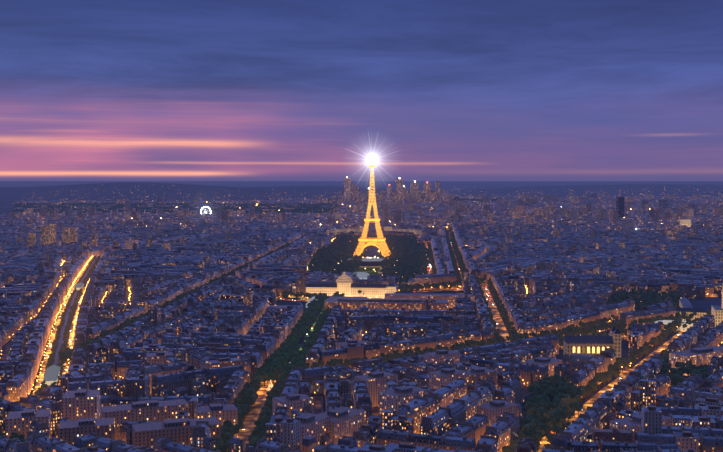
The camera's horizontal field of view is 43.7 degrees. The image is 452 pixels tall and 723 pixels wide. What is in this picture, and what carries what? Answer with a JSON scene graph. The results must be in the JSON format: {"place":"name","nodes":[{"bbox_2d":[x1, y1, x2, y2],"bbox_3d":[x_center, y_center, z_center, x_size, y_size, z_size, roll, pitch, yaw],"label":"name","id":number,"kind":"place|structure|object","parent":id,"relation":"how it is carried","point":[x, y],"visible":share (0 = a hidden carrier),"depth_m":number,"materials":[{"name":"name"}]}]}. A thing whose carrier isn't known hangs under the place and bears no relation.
{"place":"outdoors","nodes":[
{"label":"outdoors","id":0,"kind":"place"},
{"bbox_2d":[0,181,722,436],"bbox_3d":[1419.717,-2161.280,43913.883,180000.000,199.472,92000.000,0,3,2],"label":"ground","id":1,"kind":"structure","parent":0,"point":[12,191],"depth_m":10933.60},
{"bbox_2d":[208,258,473,313],"bbox_3d":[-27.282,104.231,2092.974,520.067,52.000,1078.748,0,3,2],"label":"ecole militaire","id":2,"kind":"structure","parent":1,"relation":"on","point":[383,296],"depth_m":1678.54,"materials":[{"name":"stone"}]},
{"bbox_2d":[0,229,714,451],"bbox_3d":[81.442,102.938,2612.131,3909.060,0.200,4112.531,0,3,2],"label":"street","id":3,"kind":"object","parent":1,"relation":"on","point":[251,417],"visible":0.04,"depth_m":1209.68,"materials":[{"name":"grey asphalt"}]},
{"bbox_2d":[42,257,97,390],"bbox_3d":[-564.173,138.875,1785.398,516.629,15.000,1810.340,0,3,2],"label":"metro viaduct","id":4,"kind":"object","parent":3,"relation":"on","point":[52,374],"visible":0.42,"depth_m":1214.89,"materials":[{"name":"metal"}]},
{"bbox_2d":[0,198,718,451],"bbox_3d":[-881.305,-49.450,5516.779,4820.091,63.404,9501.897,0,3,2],"label":"trees","id":5,"kind":"object","parent":1,"relation":"on","point":[543,414],"visible":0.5,"depth_m":1344.35,"materials":[{"name":"green plant"}]},
{"bbox_2d":[28,178,690,249],"bbox_3d":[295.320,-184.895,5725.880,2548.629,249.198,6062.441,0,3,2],"label":"high-rises","id":6,"kind":"structure","parent":1,"relation":"on","point":[351,193],"depth_m":8139.98,"materials":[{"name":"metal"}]},
{"bbox_2d":[0,218,722,451],"bbox_3d":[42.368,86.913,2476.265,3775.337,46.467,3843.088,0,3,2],"label":"city blocks","id":7,"kind":"structure","parent":1,"relation":"on","point":[571,273],"depth_m":1316.52,"materials":[{"name":"concrete"}]},
{"bbox_2d":[0,191,722,225],"bbox_3d":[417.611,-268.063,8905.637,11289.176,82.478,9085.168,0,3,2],"label":"city","id":8,"kind":"object","parent":1,"relation":"on","point":[544,210],"visible":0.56,"depth_m":5544.84,"materials":[{"name":"concrete"}]},
{"bbox_2d":[1,176,721,429],"bbox_3d":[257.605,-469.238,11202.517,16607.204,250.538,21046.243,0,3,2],"label":"lights","id":9,"kind":"object","parent":1,"relation":"on","point":[333,239],"visible":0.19,"depth_m":4872.39},
{"bbox_2d":[5,339,722,450],"bbox_3d":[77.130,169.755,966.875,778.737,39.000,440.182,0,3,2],"label":"apartment buildings","id":10,"kind":"structure","parent":1,"relation":"on","point":[84,411],"depth_m":831.04,"materials":[{"name":"stone"}]},
{"bbox_2d":[353,152,390,257],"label":"lattice tower","id":11,"kind":"structure","parent":1,"relation":"on","point":[384,250],"depth_m":2665.88,"materials":[{"name":"gold metal"}]},
{"bbox_2d":[563,326,620,357],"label":"church","id":12,"kind":"structure","parent":1,"relation":"on","point":[589,345],"depth_m":1165.60,"materials":[{"name":"stone"}]},
{"bbox_2d":[655,285,722,330],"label":"invalides","id":13,"kind":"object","parent":1,"relation":"on","point":[685,305],"visible":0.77,"depth_m":1502.05,"materials":[{"name":"stone"}]},
{"bbox_2d":[0,0,722,180],"label":"sky","id":14,"kind":"structure","parent":0,"point":[91,90],"materials":[{"name":"blue"}]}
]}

